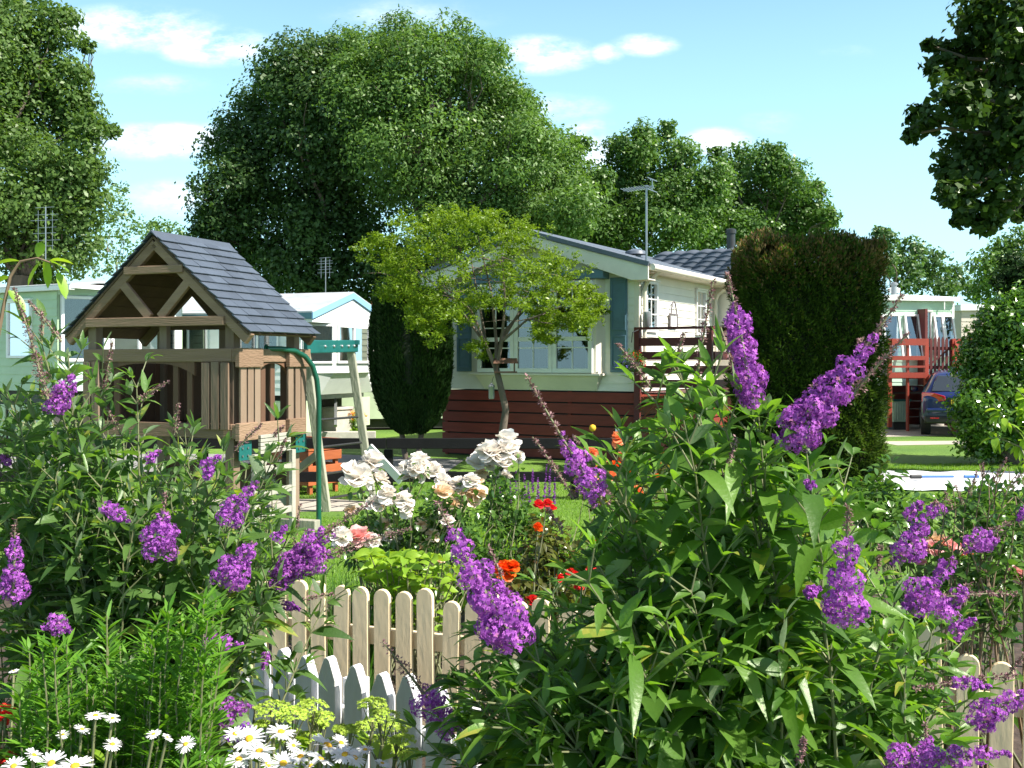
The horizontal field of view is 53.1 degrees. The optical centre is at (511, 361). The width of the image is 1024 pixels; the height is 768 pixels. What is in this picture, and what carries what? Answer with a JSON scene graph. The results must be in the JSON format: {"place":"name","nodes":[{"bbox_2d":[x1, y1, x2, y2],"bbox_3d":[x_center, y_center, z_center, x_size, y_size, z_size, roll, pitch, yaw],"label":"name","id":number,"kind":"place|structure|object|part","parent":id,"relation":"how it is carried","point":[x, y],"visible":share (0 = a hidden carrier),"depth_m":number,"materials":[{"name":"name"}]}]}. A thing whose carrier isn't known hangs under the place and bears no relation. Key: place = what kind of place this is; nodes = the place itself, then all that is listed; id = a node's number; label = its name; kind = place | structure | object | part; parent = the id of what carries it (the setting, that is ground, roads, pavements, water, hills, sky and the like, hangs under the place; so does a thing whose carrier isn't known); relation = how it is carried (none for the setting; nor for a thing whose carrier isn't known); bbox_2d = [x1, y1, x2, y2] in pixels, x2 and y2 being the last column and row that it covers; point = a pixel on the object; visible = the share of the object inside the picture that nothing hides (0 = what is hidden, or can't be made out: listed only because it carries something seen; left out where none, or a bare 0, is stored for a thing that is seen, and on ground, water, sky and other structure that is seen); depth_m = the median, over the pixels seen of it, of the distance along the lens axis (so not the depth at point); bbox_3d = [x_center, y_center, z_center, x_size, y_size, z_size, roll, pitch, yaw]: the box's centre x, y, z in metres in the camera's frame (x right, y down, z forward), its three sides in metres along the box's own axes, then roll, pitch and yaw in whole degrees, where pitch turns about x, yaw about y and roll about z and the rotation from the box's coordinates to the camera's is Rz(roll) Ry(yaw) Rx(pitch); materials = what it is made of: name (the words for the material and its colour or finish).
{"place":"outdoors","nodes":[
{"label":"outdoors","id":0,"kind":"place"},
{"bbox_2d":[1,454,462,471],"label":"road","id":1,"kind":"structure","parent":0,"point":[447,464],"depth_m":16.91,"materials":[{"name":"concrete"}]},
{"bbox_2d":[112,499,365,510],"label":"path","id":2,"kind":"structure","parent":0,"point":[336,505],"depth_m":11.81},
{"bbox_2d":[306,431,375,437],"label":"kerb wall","id":3,"kind":"structure","parent":0,"point":[346,434],"depth_m":21.91,"materials":[{"name":"concrete"}]},
{"bbox_2d":[288,557,415,692],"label":"ornamental grass","id":4,"kind":"object","parent":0,"point":[330,641],"depth_m":4.95,"materials":[{"name":"green plant"}]},
{"bbox_2d":[0,594,1022,767],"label":"garden soil","id":5,"kind":"structure","parent":0,"point":[1017,744],"depth_m":5.62,"materials":[{"name":"brown soil"}]},
{"bbox_2d":[0,703,30,767],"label":"geranium plant","id":6,"kind":"object","parent":5,"relation":"on","point":[10,745],"visible":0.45,"depth_m":2.30,"materials":[{"name":"green plant"}]},
{"bbox_2d":[0,242,72,334],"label":"climber shoot","id":7,"kind":"object","parent":5,"relation":"on","point":[40,247],"visible":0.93,"depth_m":2.90,"materials":[{"name":"green plant"}]},
{"bbox_2d":[2,669,195,767],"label":"daisy plant","id":8,"kind":"object","parent":5,"relation":"on","point":[76,761],"visible":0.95,"depth_m":2.10,"materials":[{"name":"white plant"}]},
{"bbox_2d":[0,584,249,767],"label":"willow leaf plant","id":9,"kind":"object","parent":5,"relation":"on","point":[192,714],"visible":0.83,"depth_m":2.23,"materials":[{"name":"green plant"}]},
{"bbox_2d":[0,287,411,767],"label":"buddleia bush","id":10,"kind":"object","parent":5,"relation":"on","point":[64,534],"visible":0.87,"depth_m":2.83,"materials":[{"name":"green plant"}]},
{"bbox_2d":[204,723,390,767],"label":"daisy plant","id":11,"kind":"object","parent":5,"relation":"on","point":[342,752],"visible":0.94,"depth_m":2.32,"materials":[{"name":"white plant"}]},
{"bbox_2d":[245,696,420,767],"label":"sedum plant","id":12,"kind":"object","parent":5,"relation":"on","point":[382,749],"visible":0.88,"depth_m":2.60,"materials":[{"name":"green plant"}]},
{"bbox_2d":[214,643,480,767],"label":"picket fence","id":13,"kind":"object","parent":5,"relation":"on","point":[347,711],"visible":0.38,"depth_m":3.55,"materials":[{"name":"white wood"}]},
{"bbox_2d":[350,547,468,685],"bbox_3d":[-0.492,1.270,5.033,0.613,0.766,0.590,0,0,0],"label":"hydrangea plant","id":14,"kind":"object","parent":5,"relation":"on","point":[405,562],"visible":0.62,"depth_m":4.91,"materials":[{"name":"green plant"}]},
{"bbox_2d":[327,449,516,674],"bbox_3d":[-0.519,1.071,5.745,1.124,1.169,1.078,0,0,0],"label":"rose bush","id":15,"kind":"object","parent":5,"relation":"on","point":[470,490],"visible":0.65,"depth_m":5.62,"materials":[{"name":"white plant"}]},
{"bbox_2d":[436,428,577,634],"bbox_3d":[-0.056,1.031,6.474,0.756,1.250,0.886,0,0,27],"label":"rose bush","id":16,"kind":"object","parent":5,"relation":"on","point":[490,455],"visible":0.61,"depth_m":6.25,"materials":[{"name":"white plant"}]},
{"bbox_2d":[433,464,591,611],"bbox_3d":[0.003,1.152,6.875,1.108,1.004,0.757,0,0,0],"label":"salvia plant","id":17,"kind":"object","parent":5,"relation":"on","point":[518,546],"visible":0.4,"depth_m":6.87,"materials":[{"name":"green plant"}]},
{"bbox_2d":[482,498,615,692],"bbox_3d":[0.166,1.155,5.012,0.724,0.998,0.677,0,0,-17],"label":"rose bush","id":18,"kind":"object","parent":5,"relation":"on","point":[546,550],"visible":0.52,"depth_m":5.03,"materials":[{"name":"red plant"}]},
{"bbox_2d":[232,580,1023,767],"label":"picket fence","id":19,"kind":"object","parent":5,"relation":"on","point":[404,638],"visible":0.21,"depth_m":4.30,"materials":[{"name":"beige paint"}]},
{"bbox_2d":[555,431,700,617],"bbox_3d":[0.711,1.014,6.004,0.966,1.282,1.365,0,0,0],"label":"rose bush","id":20,"kind":"object","parent":5,"relation":"on","point":[615,442],"visible":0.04,"depth_m":5.65,"materials":[{"name":"pink plant"}]},
{"bbox_2d":[380,271,1023,767],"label":"buddleia bush","id":21,"kind":"object","parent":5,"relation":"on","point":[722,629],"visible":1,"depth_m":1.96,"materials":[{"name":"green plant"}]},
{"bbox_2d":[825,454,1023,767],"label":"rose bush","id":22,"kind":"object","parent":5,"relation":"on","point":[878,489],"visible":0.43,"depth_m":4.06,"materials":[{"name":"green plant"}]},
{"bbox_2d":[917,457,1023,767],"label":"spirea bush","id":23,"kind":"object","parent":5,"relation":"on","point":[995,612],"visible":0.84,"depth_m":3.58,"materials":[{"name":"green plant"}]},
{"bbox_2d":[978,387,1023,480],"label":"young sapling","id":24,"kind":"object","parent":5,"relation":"on","point":[1018,450],"visible":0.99,"depth_m":5.51,"materials":[{"name":"green plant"}]},
{"bbox_2d":[0,428,1023,601],"bbox_3d":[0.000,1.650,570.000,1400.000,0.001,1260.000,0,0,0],"label":"ground","id":25,"kind":"structure","parent":0,"point":[926,454],"depth_m":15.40,"materials":[{"name":"green plant"}]},
{"bbox_2d":[0,0,123,285],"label":"alder tree","id":26,"kind":"object","parent":25,"relation":"on","point":[62,180],"visible":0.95,"depth_m":24.33,"materials":[{"name":"green plant"}]},
{"bbox_2d":[0,282,181,437],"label":"static caravan","id":27,"kind":"object","parent":25,"relation":"on","point":[61,311],"visible":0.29,"depth_m":18.73,"materials":[{"name":"green"}]},
{"bbox_2d":[6,298,32,357],"bbox_3d":[-9.078,-0.613,18.846,0.720,1.085,0.092,0,0,28],"label":"window","id":28,"kind":"structure","parent":27,"relation":"in","point":[15,348],"depth_m":18.89,"materials":[{"name":"glass"}]},
{"bbox_2d":[32,207,55,258],"bbox_3d":[-9.364,-2.136,20.546,0.540,1.938,0.116,0,0,0],"label":"television aerial","id":29,"kind":"object","parent":27,"relation":"attached to","point":[45,227],"visible":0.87,"depth_m":20.50,"materials":[{"name":"metal"}]},
{"bbox_2d":[61,296,106,360],"bbox_3d":[-7.787,-0.600,18.643,0.780,1.180,0.050,0,0,-34],"label":"window","id":30,"kind":"structure","parent":27,"relation":"in","point":[71,306],"depth_m":18.53,"materials":[{"name":"glass"}]},
{"bbox_2d":[110,335,156,348],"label":"window","id":31,"kind":"structure","parent":27,"relation":"in","point":[119,343],"depth_m":19.37,"materials":[{"name":"glass"}]},
{"bbox_2d":[170,309,180,348],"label":"window","id":32,"kind":"structure","parent":27,"relation":"in","point":[172,332],"depth_m":20.56,"materials":[{"name":"white plastic"}]},
{"bbox_2d":[87,180,156,278],"bbox_3d":[-15.186,-2.808,40.123,2.535,8.931,4.212,0,0,-37],"label":"birch tree","id":33,"kind":"object","parent":25,"relation":"on","point":[110,267],"visible":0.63,"depth_m":39.22,"materials":[{"name":"green plant"}]},
{"bbox_2d":[135,216,199,246],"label":"hazel tree","id":34,"kind":"object","parent":25,"relation":"on","point":[151,224],"visible":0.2,"depth_m":46.63,"materials":[{"name":"green plant"}]},
{"bbox_2d":[61,230,320,540],"bbox_3d":[-3.102,0.217,9.977,2.204,2.865,1.190,0,0,22],"label":"playhouse","id":35,"kind":"object","parent":25,"relation":"on","point":[153,285],"visible":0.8,"depth_m":9.66,"materials":[{"name":"brown wood"}]},
{"bbox_2d":[264,344,320,524],"bbox_3d":[-2.118,0.745,9.859,0.078,1.823,0.694,0,0,39],"label":"fireman pole","id":36,"kind":"object","parent":35,"relation":"attached to","point":[308,360],"visible":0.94,"depth_m":10.07,"materials":[{"name":"green metal"}]},
{"bbox_2d":[182,292,373,436],"bbox_3d":[-7.754,0.040,23.382,9.392,3.060,3.320,0,0,20],"label":"static caravan","id":37,"kind":"object","parent":25,"relation":"on","point":[336,315],"visible":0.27,"depth_m":21.34,"materials":[{"name":"white plastic"}]},
{"bbox_2d":[182,330,208,348],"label":"window","id":38,"kind":"structure","parent":37,"relation":"in","point":[206,337],"depth_m":21.37,"materials":[{"name":"white plastic"}]},
{"bbox_2d":[240,335,278,347],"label":"window","id":39,"kind":"structure","parent":37,"relation":"in","point":[257,337],"depth_m":20.80,"materials":[{"name":"glass"}]},
{"bbox_2d":[302,324,333,362],"bbox_3d":[-3.925,-0.370,20.771,0.050,0.800,0.740,0,0,44],"label":"window","id":40,"kind":"structure","parent":37,"relation":"in","point":[326,330],"depth_m":20.88,"materials":[{"name":"white plastic"}]},
{"bbox_2d":[319,257,330,292],"bbox_3d":[-4.572,-1.910,25.046,0.396,1.287,0.116,0,0,0],"label":"television aerial","id":41,"kind":"object","parent":37,"relation":"attached to","point":[329,266],"visible":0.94,"depth_m":25.00,"materials":[{"name":"metal"}]},
{"bbox_2d":[336,324,368,362],"bbox_3d":[-3.370,-0.370,21.785,0.062,0.800,1.400,0,0,20],"label":"window","id":42,"kind":"structure","parent":37,"relation":"in","point":[343,332],"depth_m":21.86,"materials":[{"name":"white plastic"}]},
{"bbox_2d":[174,25,434,303],"bbox_3d":[-6.016,-4.742,33.225,9.475,12.833,7.038,0,0,0],"label":"sycamore tree","id":43,"kind":"object","parent":25,"relation":"on","point":[317,222],"visible":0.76,"depth_m":31.86,"materials":[{"name":"green plant"}]},
{"bbox_2d":[267,436,341,494],"bbox_3d":[-2.648,1.312,13.055,0.780,0.675,0.600,0,0,35],"label":"bench","id":44,"kind":"object","parent":25,"relation":"on","point":[334,455],"visible":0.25,"depth_m":12.88,"materials":[{"name":"orange wood"}]},
{"bbox_2d":[0,438,643,499],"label":"knee rail fence","id":45,"kind":"object","parent":25,"relation":"on","point":[388,445],"visible":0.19,"depth_m":12.18,"materials":[{"name":"black wood"}]},
{"bbox_2d":[269,340,402,511],"bbox_3d":[-1.902,0.710,11.331,1.264,1.910,1.875,0,0,-25],"label":"climbing frame","id":46,"kind":"object","parent":25,"relation":"on","point":[350,347],"visible":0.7,"depth_m":11.30,"materials":[{"name":"brown wood"}]},
{"bbox_2d":[321,406,353,430],"bbox_3d":[-3.917,1.310,22.600,0.620,0.640,0.620,0,0,30],"label":"concrete planter","id":47,"kind":"object","parent":25,"relation":"on","point":[342,424],"visible":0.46,"depth_m":22.37,"materials":[{"name":"white concrete"}]},
{"bbox_2d":[348,409,366,430],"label":"marigold clump","id":48,"kind":"object","parent":25,"relation":"on","point":[353,425],"visible":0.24,"depth_m":22.70,"materials":[{"name":"green plant"}]},
{"bbox_2d":[342,389,451,427],"bbox_3d":[-2.188,0.150,26.281,4.350,2.900,3.200,0,0,-8],"label":"static caravan","id":49,"kind":"object","parent":25,"relation":"on","point":[377,420],"depth_m":24.60,"materials":[{"name":"beige"}]},
{"bbox_2d":[366,285,454,459],"bbox_3d":[-1.696,0.177,17.304,1.531,2.960,1.474,0,0,0],"label":"cypress topiary","id":50,"kind":"object","parent":25,"relation":"on","point":[411,375],"visible":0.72,"depth_m":16.83,"materials":[{"name":"green plant"}]},
{"bbox_2d":[310,3,614,290],"bbox_3d":[-1.461,-4.667,30.919,9.147,12.656,5.960,0,0,0],"label":"ash tree","id":51,"kind":"object","parent":25,"relation":"on","point":[438,145],"visible":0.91,"depth_m":29.89,"materials":[{"name":"green plant"}]},
{"bbox_2d":[348,201,611,470],"bbox_3d":[-0.522,-0.431,15.502,4.087,4.168,3.534,0,0,16],"label":"japanese maple","id":52,"kind":"object","parent":25,"relation":"on","point":[433,304],"visible":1,"depth_m":15.29,"materials":[{"name":"green plant"}]},
{"bbox_2d":[488,376,494,398],"bbox_3d":[-0.307,0.388,15.350,0.110,0.341,0.110,0,0,0],"label":"bird feeder","id":53,"kind":"object","parent":52,"relation":"hanging from","point":[491,386],"visible":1,"depth_m":15.32,"materials":[{"name":"green plastic"}]},
{"bbox_2d":[493,358,517,372],"bbox_3d":[-0.093,0.055,15.500,0.380,0.220,0.280,0,0,0],"label":"bird table","id":54,"kind":"object","parent":52,"relation":"attached to","point":[508,360],"visible":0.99,"depth_m":15.40,"materials":[{"name":"brown wood"}]},
{"bbox_2d":[473,40,644,250],"bbox_3d":[1.787,-4.802,36.186,6.784,12.967,4.699,0,0,0],"label":"alder tree","id":55,"kind":"object","parent":25,"relation":"on","point":[602,175],"visible":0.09,"depth_m":35.57,"materials":[{"name":"green plant"}]},
{"bbox_2d":[418,228,736,462],"bbox_3d":[2.868,-0.570,21.182,4.920,4.440,9.657,0,0,30],"label":"park home","id":56,"kind":"object","parent":25,"relation":"on","point":[577,380],"visible":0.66,"depth_m":17.30,"materials":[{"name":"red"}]},
{"bbox_2d":[477,284,513,371],"bbox_3d":[-0.272,-0.575,17.571,0.725,1.510,0.072,0,0,30],"label":"window","id":57,"kind":"structure","parent":56,"relation":"in","point":[508,345],"depth_m":17.57,"materials":[{"name":"white plastic"}]},
{"bbox_2d":[514,282,551,372],"bbox_3d":[0.363,-0.575,17.205,0.725,1.510,0.072,0,0,30],"label":"window","id":58,"kind":"structure","parent":56,"relation":"in","point":[532,358],"depth_m":17.26,"materials":[{"name":"white plastic"}]},
{"bbox_2d":[552,280,592,372],"bbox_3d":[0.998,-0.575,16.837,0.725,1.510,0.072,0,0,30],"label":"window","id":59,"kind":"structure","parent":56,"relation":"in","point":[573,354],"depth_m":16.84,"materials":[{"name":"white plastic"}]},
{"bbox_2d":[613,330,646,372],"bbox_3d":[1.847,-0.156,15.879,0.531,0.704,0.457,0,0,-25],"label":"hanging basket","id":60,"kind":"object","parent":56,"relation":"hanging from","point":[624,363],"visible":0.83,"depth_m":15.83,"materials":[{"name":"wicker"}]},
{"bbox_2d":[620,177,656,303],"bbox_3d":[2.052,-1.942,16.620,0.521,2.006,0.400,0,0,30],"label":"television aerial","id":61,"kind":"object","parent":56,"relation":"attached to","point":[646,187],"visible":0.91,"depth_m":16.54,"materials":[{"name":"metal"}]},
{"bbox_2d":[647,280,660,332],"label":"window","id":62,"kind":"structure","parent":56,"relation":"in","point":[652,290],"depth_m":17.00,"materials":[{"name":"white plastic"}]},
{"bbox_2d":[669,301,678,326],"bbox_3d":[2.803,-0.821,17.731,0.036,0.462,0.380,0,0,30],"label":"wall lantern","id":63,"kind":"object","parent":56,"relation":"attached to","point":[673,321],"visible":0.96,"depth_m":17.73,"materials":[{"name":"metal"}]},
{"bbox_2d":[695,288,707,334],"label":"window","id":64,"kind":"structure","parent":56,"relation":"in","point":[700,293],"depth_m":18.94,"materials":[{"name":"white plastic"}]},
{"bbox_2d":[589,424,595,460],"bbox_3d":[1.133,1.266,14.400,0.100,0.769,0.100,0,0,0],"label":"garden ornament","id":65,"kind":"object","parent":25,"relation":"on","point":[592,427],"visible":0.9,"depth_m":14.37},
{"bbox_2d":[581,116,747,256],"bbox_3d":[5.181,-3.604,36.946,7.033,10.571,6.498,0,0,0],"label":"oak tree","id":66,"kind":"object","parent":25,"relation":"on","point":[678,205],"visible":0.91,"depth_m":35.65,"materials":[{"name":"green plant"}]},
{"bbox_2d":[634,326,731,465],"bbox_3d":[3.459,0.550,17.641,1.315,2.200,3.800,0,0,30],"label":"veranda","id":67,"kind":"object","parent":25,"relation":"on","point":[639,341],"visible":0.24,"depth_m":16.15,"materials":[{"name":"wood"}]},
{"bbox_2d":[659,137,843,251],"bbox_3d":[9.149,-3.603,39.956,7.132,10.550,4.958,0,0,0],"label":"oak tree","id":68,"kind":"object","parent":25,"relation":"on","point":[779,201],"visible":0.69,"depth_m":39.01,"materials":[{"name":"green plant"}]},
{"bbox_2d":[720,225,894,487],"bbox_3d":[4.065,-0.077,14.249,2.232,3.569,2.020,0,0,0],"label":"conifer hedge","id":69,"kind":"object","parent":25,"relation":"on","point":[811,318],"visible":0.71,"depth_m":13.48,"materials":[{"name":"green plant"}]},
{"bbox_2d":[871,225,932,294],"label":"field maple","id":70,"kind":"object","parent":25,"relation":"on","point":[902,263],"visible":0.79,"depth_m":51.97,"materials":[{"name":"green plant"}]},
{"bbox_2d":[877,282,959,416],"bbox_3d":[9.699,-0.255,27.662,3.210,3.710,3.450,0,0,-12],"label":"static caravan","id":71,"kind":"object","parent":25,"relation":"on","point":[922,317],"visible":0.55,"depth_m":26.36,"materials":[{"name":"white plastic"}]},
{"bbox_2d":[882,314,903,355],"bbox_3d":[9.704,-0.647,26.098,0.495,1.155,0.279,0,0,-12],"label":"window","id":72,"kind":"structure","parent":71,"relation":"in","point":[895,323],"depth_m":26.23,"materials":[{"name":"white plastic"}]},
{"bbox_2d":[904,314,922,355],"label":"window","id":73,"kind":"structure","parent":71,"relation":"in","point":[911,321],"depth_m":26.34,"materials":[{"name":"white plastic"}]},
{"bbox_2d":[918,309,927,384],"bbox_3d":[10.522,-0.375,26.242,0.070,1.950,0.330,0,0,-12],"label":"open door","id":74,"kind":"structure","parent":71,"relation":"in","point":[923,313],"depth_m":26.19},
{"bbox_2d":[928,310,932,374],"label":"door window","id":75,"kind":"structure","parent":71,"relation":"in","point":[929,311],"depth_m":26.47,"materials":[{"name":"white plastic"}]},
{"bbox_2d":[933,315,945,357],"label":"window","id":76,"kind":"structure","parent":71,"relation":"in","point":[938,320],"depth_m":26.48,"materials":[{"name":"white plastic"}]},
{"bbox_2d":[942,315,956,357],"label":"window","id":77,"kind":"structure","parent":71,"relation":"in","point":[949,322],"depth_m":26.55,"materials":[{"name":"white plastic"}]},
{"bbox_2d":[901,246,980,304],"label":"field maple","id":78,"kind":"object","parent":25,"relation":"on","point":[941,287],"visible":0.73,"depth_m":54.08,"materials":[{"name":"green plant"}]},
{"bbox_2d":[875,470,1023,490],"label":"groundsheet","id":79,"kind":"object","parent":25,"relation":"on","point":[923,484],"visible":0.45,"depth_m":13.92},
{"bbox_2d":[900,474,979,478],"bbox_3d":[5.782,1.560,13.924,1.150,0.057,0.060,0,0,-2],"label":"cleaning pole","id":80,"kind":"object","parent":79,"relation":"on","point":[915,476],"visible":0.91,"depth_m":13.91,"materials":[{"name":"metal"}]},
{"bbox_2d":[899,0,1023,239],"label":"sycamore tree","id":81,"kind":"object","parent":25,"relation":"on","point":[974,165],"visible":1,"depth_m":12.62,"materials":[{"name":"green plant"}]},
{"bbox_2d":[954,304,988,354],"bbox_3d":[16.965,-0.085,32.790,7.180,3.370,3.220,0,0,-5],"label":"static caravan","id":82,"kind":"object","parent":25,"relation":"on","point":[963,313],"visible":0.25,"depth_m":31.01,"materials":[{"name":"beige"}]},
{"bbox_2d":[936,279,1023,464],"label":"laurel bush","id":83,"kind":"object","parent":25,"relation":"on","point":[989,362],"visible":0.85,"depth_m":16.27,"materials":[{"name":"green plant"}]},
{"bbox_2d":[964,221,1023,303],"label":"willow tree","id":84,"kind":"object","parent":25,"relation":"on","point":[997,248],"visible":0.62,"depth_m":42.96,"materials":[{"name":"green plant"}]},
{"bbox_2d":[987,248,1023,301],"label":"holm oak","id":85,"kind":"object","parent":25,"relation":"on","point":[1010,274],"visible":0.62,"depth_m":25.90,"materials":[{"name":"green plant"}]},
{"bbox_2d":[0,0,1023,304],"label":"sky","id":86,"kind":"structure","parent":0,"point":[834,81],"materials":[{"name":"blue"}]},
{"bbox_2d":[880,424,965,436],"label":"driveway","id":87,"kind":"structure","parent":0,"point":[936,430],"depth_m":24.19,"materials":[{"name":"grey concrete"}]},
{"bbox_2d":[883,369,910,429],"bbox_3d":[9.339,0.850,25.078,0.500,1.600,0.770,0,0,-10],"label":"storage box","id":88,"kind":"object","parent":87,"relation":"on","point":[899,414],"visible":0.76,"depth_m":24.73,"materials":[{"name":"black plastic"}]},
{"bbox_2d":[880,339,959,430],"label":"raised deck","id":89,"kind":"structure","parent":87,"relation":"on","point":[907,375],"depth_m":24.28,"materials":[{"name":"red wood"}]},
{"bbox_2d":[929,337,951,374],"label":"picket gate","id":90,"kind":"structure","parent":89,"relation":"attached to","point":[942,348],"depth_m":24.38,"materials":[{"name":"red wood"}]},
{"bbox_2d":[911,370,963,433],"bbox_3d":[10.556,0.915,24.162,2.140,1.470,4.089,0,0,21],"label":"parked car","id":91,"kind":"object","parent":87,"relation":"on","point":[935,388],"visible":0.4,"depth_m":22.60,"materials":[{"name":"blue metal"}]},
{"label":"side window","id":92,"kind":"part","parent":91,"relation":"part of","materials":[{"name":"black glass"}]},
{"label":"rear window","id":93,"kind":"part","parent":91,"relation":"part of","materials":[{"name":"grey glass"}]},
{"bbox_2d":[881,441,965,444],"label":"path","id":94,"kind":"structure","parent":0,"point":[918,442],"depth_m":20.89,"materials":[{"name":"beige concrete"}]}
]}

